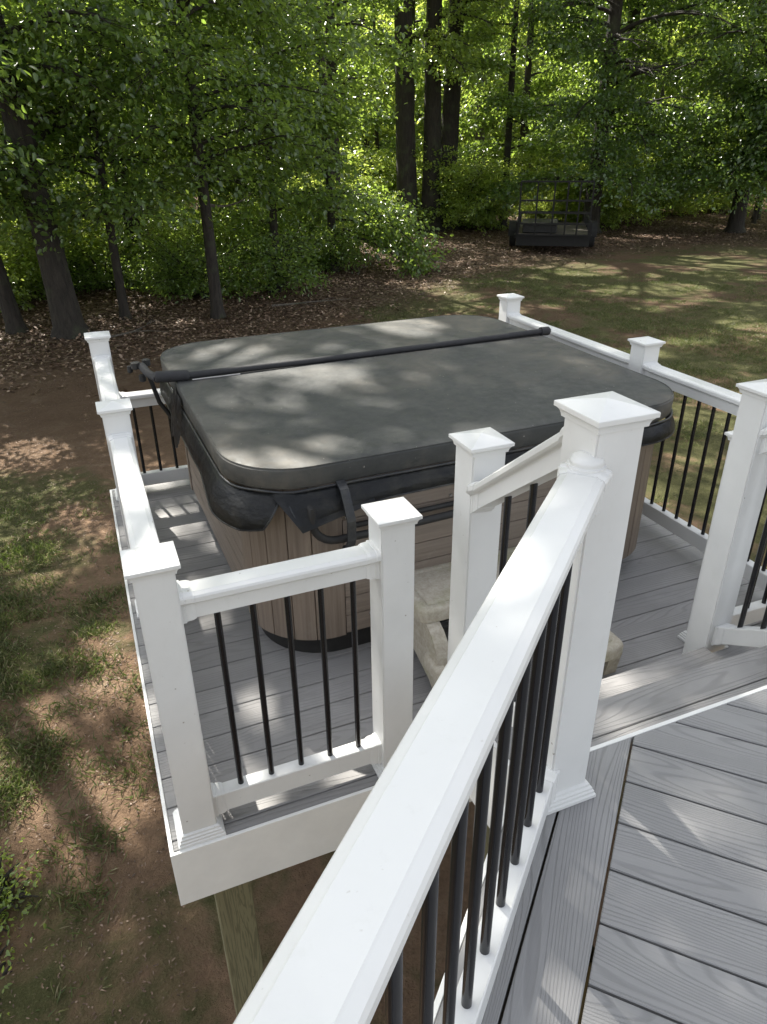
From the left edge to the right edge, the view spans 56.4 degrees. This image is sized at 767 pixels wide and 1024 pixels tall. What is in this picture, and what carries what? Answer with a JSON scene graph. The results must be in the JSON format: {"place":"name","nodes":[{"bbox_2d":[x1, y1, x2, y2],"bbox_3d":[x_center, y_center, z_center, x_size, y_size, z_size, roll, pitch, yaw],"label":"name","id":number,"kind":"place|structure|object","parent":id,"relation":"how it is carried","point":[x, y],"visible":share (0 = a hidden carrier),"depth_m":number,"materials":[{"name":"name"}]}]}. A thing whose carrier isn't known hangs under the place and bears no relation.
{"place":"outdoors","nodes":[
{"label":"outdoors","id":0,"kind":"place"},
{"bbox_2d":[0,162,766,1023],"bbox_3d":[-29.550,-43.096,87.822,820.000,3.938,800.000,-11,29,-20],"label":"ground","id":1,"kind":"structure","parent":0,"point":[194,948],"depth_m":6.76,"materials":[{"name":"soil"}]},
{"bbox_2d":[0,966,12,1016],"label":"weed","id":2,"kind":"object","parent":1,"relation":"on","point":[8,984],"visible":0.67,"depth_m":3.48,"materials":[{"name":"green plant"}]},
{"bbox_2d":[0,0,44,184],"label":"broadleaf tree","id":3,"kind":"object","parent":1,"relation":"on","point":[3,73],"visible":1,"depth_m":8.71,"materials":[{"name":"green plant"}]},
{"bbox_2d":[0,929,53,992],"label":"weed","id":4,"kind":"object","parent":1,"relation":"on","point":[2,965],"visible":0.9,"depth_m":3.60,"materials":[{"name":"green plant"}]},
{"bbox_2d":[0,219,71,312],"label":"sapling","id":5,"kind":"object","parent":1,"relation":"on","point":[19,276],"visible":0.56,"depth_m":16.70,"materials":[{"name":"green plant"}]},
{"bbox_2d":[0,837,72,957],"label":"garden shrub","id":6,"kind":"object","parent":1,"relation":"on","point":[7,901],"visible":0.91,"depth_m":3.88,"materials":[{"name":"green plant"}]},
{"bbox_2d":[0,171,112,297],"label":"sapling","id":7,"kind":"object","parent":1,"relation":"on","point":[56,192],"visible":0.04,"depth_m":18.57,"materials":[{"name":"green plant"}]},
{"bbox_2d":[0,0,119,255],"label":"woodland tree","id":8,"kind":"object","parent":1,"relation":"on","point":[90,239],"visible":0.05,"depth_m":19.55,"materials":[{"name":"green plant"}]},
{"bbox_2d":[3,162,124,267],"bbox_3d":[-9.944,-8.367,20.954,4.933,3.450,5.173,-16,31,-27],"label":"sapling","id":9,"kind":"object","parent":1,"relation":"on","point":[100,225],"visible":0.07,"depth_m":20.72,"materials":[{"name":"green plant"}]},
{"bbox_2d":[48,177,98,207],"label":"sapling","id":10,"kind":"object","parent":1,"relation":"on","point":[70,188],"depth_m":27.21,"materials":[{"name":"green plant"}]},
{"bbox_2d":[0,5,154,334],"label":"broadleaf tree","id":11,"kind":"object","parent":1,"relation":"on","point":[14,322],"visible":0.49,"depth_m":12.92,"materials":[{"name":"green plant"}]},
{"bbox_2d":[25,232,133,299],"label":"sapling","id":12,"kind":"object","parent":1,"relation":"on","point":[79,285],"visible":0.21,"depth_m":18.86,"materials":[{"name":"green plant"}]},
{"bbox_2d":[0,467,159,1023],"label":"grass","id":13,"kind":"structure","parent":1,"relation":"on","point":[20,550],"depth_m":5.15,"materials":[{"name":"green plant"}]},
{"bbox_2d":[0,377,198,1023],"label":"grass","id":14,"kind":"structure","parent":1,"relation":"on","point":[121,954],"depth_m":4.45,"materials":[{"name":"green plant"}]},
{"bbox_2d":[33,217,174,293],"bbox_3d":[-7.463,-6.861,19.239,3.828,1.973,2.878,-13,30,-22],"label":"sapling","id":15,"kind":"object","parent":1,"relation":"on","point":[98,269],"visible":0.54,"depth_m":18.98,"materials":[{"name":"green plant"}]},
{"bbox_2d":[31,0,177,187],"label":"woodland tree","id":16,"kind":"object","parent":1,"relation":"on","point":[103,53],"visible":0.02,"depth_m":26.15,"materials":[{"name":"green plant"}]},
{"bbox_2d":[85,200,148,247],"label":"sapling","id":17,"kind":"object","parent":1,"relation":"on","point":[104,232],"visible":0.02,"depth_m":24.66,"materials":[{"name":"green plant"}]},
{"bbox_2d":[0,0,237,319],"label":"young tree","id":18,"kind":"object","parent":1,"relation":"on","point":[107,203],"visible":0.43,"depth_m":13.50,"materials":[{"name":"green plant"}]},
{"bbox_2d":[8,1,235,255],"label":"broadleaf tree","id":19,"kind":"object","parent":1,"relation":"on","point":[116,179],"visible":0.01,"depth_m":19.48,"materials":[{"name":"green plant"}]},
{"bbox_2d":[90,234,153,271],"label":"sapling","id":20,"kind":"object","parent":1,"relation":"on","point":[124,251],"visible":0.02,"depth_m":19.82,"materials":[{"name":"green plant"}]},
{"bbox_2d":[0,0,253,339],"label":"broadleaf tree","id":21,"kind":"object","parent":1,"relation":"on","point":[68,322],"visible":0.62,"depth_m":12.50,"materials":[{"name":"green plant"}]},
{"bbox_2d":[91,33,177,231],"bbox_3d":[-10.987,-18.726,28.913,6.686,14.301,7.612,-11,29,-20],"label":"woodland tree","id":22,"kind":"object","parent":1,"relation":"on","point":[132,151],"depth_m":29.81,"materials":[{"name":"green plant"}]},
{"bbox_2d":[122,172,191,223],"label":"sapling","id":23,"kind":"object","parent":1,"relation":"on","point":[163,201],"visible":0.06,"depth_m":31.56,"materials":[{"name":"green plant"}]},
{"bbox_2d":[102,219,233,290],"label":"sapling","id":24,"kind":"object","parent":1,"relation":"on","point":[177,246],"visible":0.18,"depth_m":18.28,"materials":[{"name":"green plant"}]},
{"bbox_2d":[121,245,218,298],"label":"sapling","id":25,"kind":"object","parent":1,"relation":"on","point":[152,274],"visible":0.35,"depth_m":17.84,"materials":[{"name":"green plant"}]},
{"bbox_2d":[139,204,200,248],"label":"sapling","id":26,"kind":"object","parent":1,"relation":"on","point":[157,220],"visible":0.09,"depth_m":25.01,"materials":[{"name":"green plant"}]},
{"bbox_2d":[140,202,199,234],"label":"sapling","id":27,"kind":"object","parent":1,"relation":"on","point":[163,221],"visible":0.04,"depth_m":28.32,"materials":[{"name":"green plant"}]},
{"bbox_2d":[128,214,248,277],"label":"sapling","id":28,"kind":"object","parent":1,"relation":"on","point":[222,234],"visible":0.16,"depth_m":19.16,"materials":[{"name":"green plant"}]},
{"bbox_2d":[125,224,267,304],"bbox_3d":[-4.565,-6.051,17.529,3.844,1.982,2.890,19,33,33],"label":"sapling","id":29,"kind":"object","parent":1,"relation":"on","point":[193,281],"visible":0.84,"depth_m":17.22,"materials":[{"name":"green plant"}]},
{"bbox_2d":[162,202,234,240],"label":"sapling","id":30,"kind":"object","parent":1,"relation":"on","point":[214,217],"visible":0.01,"depth_m":24.04,"materials":[{"name":"green plant"}]},
{"bbox_2d":[113,4,285,209],"bbox_3d":[-7.923,-20.553,28.535,8.288,17.728,9.436,-2,27,-2],"label":"woodland tree","id":31,"kind":"object","parent":1,"relation":"on","point":[191,196],"visible":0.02,"depth_m":30.22,"materials":[{"name":"green plant"}]},
{"bbox_2d":[41,0,366,318],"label":"young tree","id":32,"kind":"object","parent":1,"relation":"on","point":[243,86],"visible":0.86,"depth_m":13.67,"materials":[{"name":"green plant"}]},
{"bbox_2d":[158,206,278,266],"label":"sapling","id":33,"kind":"object","parent":1,"relation":"on","point":[190,234],"visible":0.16,"depth_m":21.45,"materials":[{"name":"green plant"}]},
{"bbox_2d":[121,0,318,233],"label":"woodland tree","id":34,"kind":"object","parent":1,"relation":"on","point":[217,213],"visible":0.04,"depth_m":23.74,"materials":[{"name":"green plant"}]},
{"bbox_2d":[195,186,286,235],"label":"sapling","id":35,"kind":"object","parent":1,"relation":"on","point":[235,206],"visible":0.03,"depth_m":24.48,"materials":[{"name":"green plant"}]},
{"bbox_2d":[111,0,406,263],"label":"broadleaf tree","id":36,"kind":"object","parent":1,"relation":"on","point":[332,42],"visible":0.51,"depth_m":16.17,"materials":[{"name":"green plant"}]},
{"bbox_2d":[190,216,347,299],"bbox_3d":[-2.732,-6.425,18.155,3.056,2.096,4.065,10,29,19],"label":"bush","id":37,"kind":"object","parent":1,"relation":"on","point":[278,273],"visible":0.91,"depth_m":17.69,"materials":[{"name":"green plant"}]},
{"bbox_2d":[218,192,325,257],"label":"sapling","id":38,"kind":"object","parent":1,"relation":"on","point":[280,218],"visible":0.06,"depth_m":22.44,"materials":[{"name":"green plant"}]},
{"bbox_2d":[216,206,358,276],"bbox_3d":[-2.872,-8.229,21.429,4.325,2.230,3.252,0,27,2],"label":"sapling","id":39,"kind":"object","parent":1,"relation":"on","point":[312,224],"visible":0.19,"depth_m":21.16,"materials":[{"name":"green plant"}]},
{"bbox_2d":[231,2,360,186],"bbox_3d":[-6.281,-25.732,36.138,8.277,19.302,11.003,-28,38,-42],"label":"woodland tree","id":40,"kind":"object","parent":1,"relation":"on","point":[346,32],"visible":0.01,"depth_m":35.92,"materials":[{"name":"green plant"}]},
{"bbox_2d":[195,0,425,183],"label":"woodland tree","id":41,"kind":"object","parent":1,"relation":"on","point":[361,5],"visible":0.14,"depth_m":29.56,"materials":[{"name":"green plant"}]},
{"bbox_2d":[255,168,373,254],"bbox_3d":[-2.371,-9.881,23.698,4.802,3.358,5.037,19,33,33],"label":"sapling","id":42,"kind":"object","parent":1,"relation":"on","point":[300,189],"visible":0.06,"depth_m":22.87,"materials":[{"name":"green plant"}]},
{"bbox_2d":[177,0,455,277],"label":"broadleaf tree","id":43,"kind":"object","parent":1,"relation":"on","point":[394,241],"visible":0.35,"depth_m":20.23,"materials":[{"name":"green plant"}]},
{"bbox_2d":[219,0,444,215],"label":"broadleaf tree","id":44,"kind":"object","parent":1,"relation":"on","point":[392,59],"visible":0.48,"depth_m":22.34,"materials":[{"name":"green plant"}]},
{"bbox_2d":[279,216,391,274],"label":"sapling","id":45,"kind":"object","parent":1,"relation":"on","point":[344,257],"visible":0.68,"depth_m":20.82,"materials":[{"name":"green plant"}]},
{"bbox_2d":[287,161,395,207],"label":"sapling","id":46,"kind":"object","parent":1,"relation":"on","point":[377,181],"visible":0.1,"depth_m":30.80,"materials":[{"name":"green plant"}]},
{"bbox_2d":[306,137,385,176],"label":"sapling","id":47,"kind":"object","parent":1,"relation":"on","point":[348,148],"visible":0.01,"depth_m":47.16,"materials":[{"name":"green plant"}]},
{"bbox_2d":[311,0,395,145],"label":"woodland tree","id":48,"kind":"object","parent":1,"relation":"on","point":[356,17],"visible":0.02,"depth_m":48.97,"materials":[{"name":"green plant"}]},
{"bbox_2d":[316,173,395,196],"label":"sapling","id":49,"kind":"object","parent":1,"relation":"on","point":[371,183],"visible":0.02,"depth_m":31.62,"materials":[{"name":"green plant"}]},
{"bbox_2d":[290,7,423,154],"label":"woodland tree","id":50,"kind":"object","parent":1,"relation":"on","point":[388,142],"visible":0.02,"depth_m":44.60,"materials":[{"name":"green plant"}]},
{"bbox_2d":[303,1,425,183],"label":"woodland tree","id":51,"kind":"object","parent":1,"relation":"on","point":[376,133],"visible":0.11,"depth_m":37.38,"materials":[{"name":"green plant"}]},
{"bbox_2d":[0,193,766,411],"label":"leaf litter","id":52,"kind":"object","parent":1,"relation":"on","point":[144,312],"visible":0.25,"depth_m":16.89,"materials":[{"name":"brown plant"}]},
{"bbox_2d":[111,318,168,337],"bbox_3d":[-5.189,-3.756,14.680,1.351,0.108,1.461,-11,29,-20],"label":"fallen branch","id":53,"kind":"object","parent":52,"relation":"on","point":[121,334],"visible":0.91,"depth_m":14.36,"materials":[{"name":"brown wood"}]},
{"bbox_2d":[272,297,341,306],"bbox_3d":[-1.626,-4.914,16.948,1.879,0.108,0.962,-11,29,-20],"label":"fallen branch","id":54,"kind":"object","parent":52,"relation":"on","point":[273,305],"visible":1,"depth_m":17.07,"materials":[{"name":"brown wood"}]},
{"bbox_2d":[354,190,414,240],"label":"sapling","id":55,"kind":"object","parent":1,"relation":"on","point":[394,196],"visible":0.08,"depth_m":27.52,"materials":[{"name":"green plant"}]},
{"bbox_2d":[344,6,463,152],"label":"woodland tree","id":56,"kind":"object","parent":1,"relation":"on","point":[383,135],"visible":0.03,"depth_m":49.42,"materials":[{"name":"green plant"}]},
{"bbox_2d":[48,0,764,162],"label":"distant wood","id":57,"kind":"object","parent":1,"relation":"on","point":[682,34],"visible":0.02,"depth_m":58.01,"materials":[{"name":"green plant"}]},
{"bbox_2d":[339,132,476,198],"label":"sapling","id":58,"kind":"object","parent":1,"relation":"on","point":[380,159],"visible":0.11,"depth_m":32.00,"materials":[{"name":"green plant"}]},
{"bbox_2d":[385,0,465,142],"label":"woodland tree","id":59,"kind":"object","parent":1,"relation":"on","point":[420,126],"visible":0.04,"depth_m":50.75,"materials":[{"name":"green plant"}]},
{"bbox_2d":[337,0,520,162],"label":"woodland tree","id":60,"kind":"object","parent":1,"relation":"on","point":[375,120],"visible":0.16,"depth_m":33.86,"materials":[{"name":"green plant"}]},
{"bbox_2d":[110,479,764,1016],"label":"hot tub deck","id":61,"kind":"structure","parent":1,"relation":"on","point":[660,569],"depth_m":2.98,"materials":[{"name":"grey wood"}]},
{"bbox_2d":[119,388,188,485],"bbox_3d":[-0.381,-0.695,5.010,2.712,0.638,0.104,-11,29,-20],"label":"porch railing","id":62,"kind":"object","parent":61,"relation":"on","point":[143,398],"visible":0.2,"depth_m":4.64,"materials":[{"name":"white plastic"}]},
{"bbox_2d":[84,331,225,850],"bbox_3d":[-1.157,-0.002,3.316,0.153,1.068,2.933,-11,29,-20],"label":"porch railing","id":63,"kind":"object","parent":61,"relation":"on","point":[151,565],"visible":1,"depth_m":2.21,"materials":[{"name":"white plastic"}]},
{"bbox_2d":[176,497,422,816],"bbox_3d":[-0.238,0.507,2.313,0.731,1.068,0.153,-11,29,-20],"label":"porch railing","id":64,"kind":"object","parent":61,"relation":"on","point":[382,558],"visible":0.92,"depth_m":2.27,"materials":[{"name":"white plastic"}]},
{"bbox_2d":[181,405,657,652],"bbox_3d":[0.081,-0.302,4.097,2.138,0.860,2.201,-12,29,-21],"label":"hot tub","id":65,"kind":"object","parent":61,"relation":"on","point":[281,537],"visible":0.3,"depth_m":3.10,"materials":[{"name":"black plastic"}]},
{"bbox_2d":[160,315,674,548],"bbox_3d":[0.070,-0.596,3.942,2.369,0.405,2.285,-12,29,-21],"label":"tub cover","id":66,"kind":"object","parent":65,"relation":"on","point":[340,422],"visible":0.85,"depth_m":3.37,"materials":[{"name":"grey leather"}]},
{"bbox_2d":[127,327,550,418],"bbox_3d":[-0.150,-0.789,4.218,2.528,0.440,0.317,-12,29,-21],"label":"cover lifter","id":67,"kind":"object","parent":66,"relation":"on","point":[165,376],"visible":0.97,"depth_m":3.89,"materials":[{"name":"black plastic"}]},
{"bbox_2d":[413,546,622,687],"bbox_3d":[0.526,0.490,3.095,0.810,0.365,0.625,-11,29,-20],"label":"tub step","id":68,"kind":"object","parent":61,"relation":"on","point":[431,602],"visible":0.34,"depth_m":2.97,"materials":[{"name":"beige plastic"}]},
{"bbox_2d":[470,645,766,827],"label":"deck stairs","id":69,"kind":"structure","parent":61,"relation":"on","point":[637,699],"depth_m":2.47,"materials":[{"name":"grey wood"}]},
{"bbox_2d":[447,427,563,726],"bbox_3d":[0.367,0.333,2.122,0.169,1.542,0.695,-8,28,-14],"label":"stair railing","id":70,"kind":"object","parent":69,"relation":"attached to","point":[488,482],"visible":0.44,"depth_m":2.13,"materials":[{"name":"white plastic"}]},
{"bbox_2d":[497,293,766,589],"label":"porch railing","id":71,"kind":"object","parent":61,"relation":"on","point":[642,357],"visible":0.49,"depth_m":3.94,"materials":[{"name":"white plastic"}]},
{"bbox_2d":[677,431,766,648],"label":"porch railing","id":72,"kind":"object","parent":61,"relation":"on","point":[755,611],"visible":0.16,"depth_m":3.27,"materials":[{"name":"white plastic"}]},
{"bbox_2d":[682,379,766,653],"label":"stair railing","id":73,"kind":"object","parent":61,"relation":"on","point":[711,628],"visible":0.78,"depth_m":2.73,"materials":[{"name":"white plastic"}]},
{"bbox_2d":[390,128,491,165],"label":"sapling","id":74,"kind":"object","parent":1,"relation":"on","point":[421,142],"visible":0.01,"depth_m":46.14,"materials":[{"name":"green plant"}]},
{"bbox_2d":[358,0,525,232],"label":"multi stem tree","id":75,"kind":"object","parent":1,"relation":"on","point":[438,134],"visible":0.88,"depth_m":28.32,"materials":[{"name":"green plant"}]},
{"bbox_2d":[387,155,501,228],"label":"sapling","id":76,"kind":"object","parent":1,"relation":"on","point":[458,189],"visible":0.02,"depth_m":32.08,"materials":[{"name":"green plant"}]},
{"bbox_2d":[375,141,547,235],"bbox_3d":[3.614,-14.044,31.267,6.743,3.924,7.336,-23,35,-37],"label":"bush","id":77,"kind":"object","parent":1,"relation":"on","point":[463,206],"visible":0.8,"depth_m":29.54,"materials":[{"name":"green plant"}]},
{"bbox_2d":[421,43,501,151],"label":"woodland tree","id":78,"kind":"object","parent":1,"relation":"on","point":[470,111],"visible":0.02,"depth_m":55.51,"materials":[{"name":"green plant"}]},
{"bbox_2d":[419,0,559,164],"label":"broadleaf tree","id":79,"kind":"object","parent":1,"relation":"on","point":[467,86],"visible":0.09,"depth_m":41.72,"materials":[{"name":"green plant"}]},
{"bbox_2d":[421,0,575,227],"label":"woodland tree","id":80,"kind":"object","parent":1,"relation":"on","point":[505,90],"visible":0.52,"depth_m":29.10,"materials":[{"name":"green plant"}]},
{"bbox_2d":[462,12,548,177],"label":"woodland tree","id":81,"kind":"object","parent":1,"relation":"on","point":[535,57],"visible":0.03,"depth_m":52.23,"materials":[{"name":"green plant"}]},
{"bbox_2d":[459,3,574,165],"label":"woodland tree","id":82,"kind":"object","parent":1,"relation":"on","point":[516,125],"visible":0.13,"depth_m":48.17,"materials":[{"name":"green plant"}]},
{"bbox_2d":[508,170,573,221],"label":"sapling","id":83,"kind":"object","parent":1,"relation":"on","point":[529,207],"visible":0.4,"depth_m":33.10,"materials":[{"name":"green plant"}]},
{"bbox_2d":[525,156,559,195],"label":"sapling","id":84,"kind":"object","parent":1,"relation":"on","point":[532,170],"visible":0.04,"depth_m":47.34,"materials":[{"name":"green plant"}]},
{"bbox_2d":[459,0,626,206],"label":"woodland tree","id":85,"kind":"object","parent":1,"relation":"on","point":[541,78],"visible":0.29,"depth_m":39.19,"materials":[{"name":"green plant"}]},
{"bbox_2d":[508,181,597,246],"bbox_3d":[6.144,-10.836,25.793,3.072,2.282,5.644,5,28,11],"label":"utility trailer","id":86,"kind":"object","parent":1,"relation":"on","point":[584,234],"visible":0.99,"depth_m":23.74,"materials":[{"name":"paint"}]},
{"bbox_2d":[522,218,557,232],"bbox_3d":[5.394,-9.877,24.677,1.212,0.330,1.572,5,28,11],"label":"storage box","id":87,"kind":"object","parent":86,"relation":"on","point":[539,228],"visible":0.73,"depth_m":24.08,"materials":[{"name":"black plastic"}]},
{"bbox_2d":[537,161,634,230],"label":"sapling","id":88,"kind":"object","parent":1,"relation":"on","point":[572,206],"visible":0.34,"depth_m":30.93,"materials":[{"name":"green plant"}]},
{"bbox_2d":[542,10,639,140],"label":"woodland tree","id":89,"kind":"object","parent":1,"relation":"on","point":[556,90],"visible":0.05,"depth_m":47.50,"materials":[{"name":"green plant"}]},
{"bbox_2d":[539,151,687,228],"bbox_3d":[10.056,-14.761,32.730,7.161,3.831,6.582,20,34,34],"label":"bush","id":90,"kind":"object","parent":1,"relation":"on","point":[627,210],"visible":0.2,"depth_m":31.94,"materials":[{"name":"green plant"}]},
{"bbox_2d":[471,0,756,233],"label":"broadleaf tree","id":91,"kind":"object","parent":1,"relation":"on","point":[602,105],"visible":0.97,"depth_m":25.82,"materials":[{"name":"green plant"}]},
{"bbox_2d":[513,0,720,217],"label":"broadleaf tree","id":92,"kind":"object","parent":1,"relation":"on","point":[657,50],"visible":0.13,"depth_m":30.95,"materials":[{"name":"green plant"}]},
{"bbox_2d":[557,0,702,163],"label":"woodland tree","id":93,"kind":"object","parent":1,"relation":"on","point":[642,14],"visible":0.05,"depth_m":38.91,"materials":[{"name":"green plant"}]},
{"bbox_2d":[622,157,707,216],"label":"sapling","id":94,"kind":"object","parent":1,"relation":"on","point":[678,206],"visible":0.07,"depth_m":36.49,"materials":[{"name":"green plant"}]},
{"bbox_2d":[597,0,766,232],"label":"broadleaf tree","id":95,"kind":"object","parent":1,"relation":"on","point":[747,162],"visible":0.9,"depth_m":25.99,"materials":[{"name":"green plant"}]},
{"bbox_2d":[623,3,748,164],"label":"woodland tree","id":96,"kind":"object","parent":1,"relation":"on","point":[663,91],"visible":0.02,"depth_m":42.03,"materials":[{"name":"green plant"}]},
{"bbox_2d":[654,9,764,150],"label":"woodland tree","id":97,"kind":"object","parent":1,"relation":"on","point":[715,47],"visible":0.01,"depth_m":48.56,"materials":[{"name":"green plant"}]},
{"bbox_2d":[673,11,766,219],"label":"woodland tree","id":98,"kind":"object","parent":1,"relation":"on","point":[759,209],"visible":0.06,"depth_m":33.59,"materials":[{"name":"green plant"}]},
{"bbox_2d":[678,4,766,208],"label":"woodland tree","id":99,"kind":"object","parent":1,"relation":"on","point":[751,50],"visible":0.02,"depth_m":37.47,"materials":[{"name":"green plant"}]},
{"bbox_2d":[682,181,766,214],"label":"sapling","id":100,"kind":"object","parent":1,"relation":"on","point":[726,206],"visible":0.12,"depth_m":37.14,"materials":[{"name":"green plant"}]},
{"bbox_2d":[688,0,766,223],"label":"woodland tree","id":101,"kind":"object","parent":1,"relation":"on","point":[729,204],"visible":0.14,"depth_m":32.02,"materials":[{"name":"green plant"}]},
{"bbox_2d":[331,264,766,532],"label":"grass","id":102,"kind":"structure","parent":0,"point":[720,331],"depth_m":15.81,"materials":[{"name":"green plant"}]},
{"bbox_2d":[433,685,766,1023],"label":"deck","id":103,"kind":"structure","parent":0,"point":[682,935],"depth_m":1.60,"materials":[{"name":"grey wood"}]},
{"bbox_2d":[233,391,660,1023],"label":"deck railing","id":104,"kind":"object","parent":103,"relation":"on","point":[535,637],"visible":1,"depth_m":1.00,"materials":[{"name":"white plastic"}]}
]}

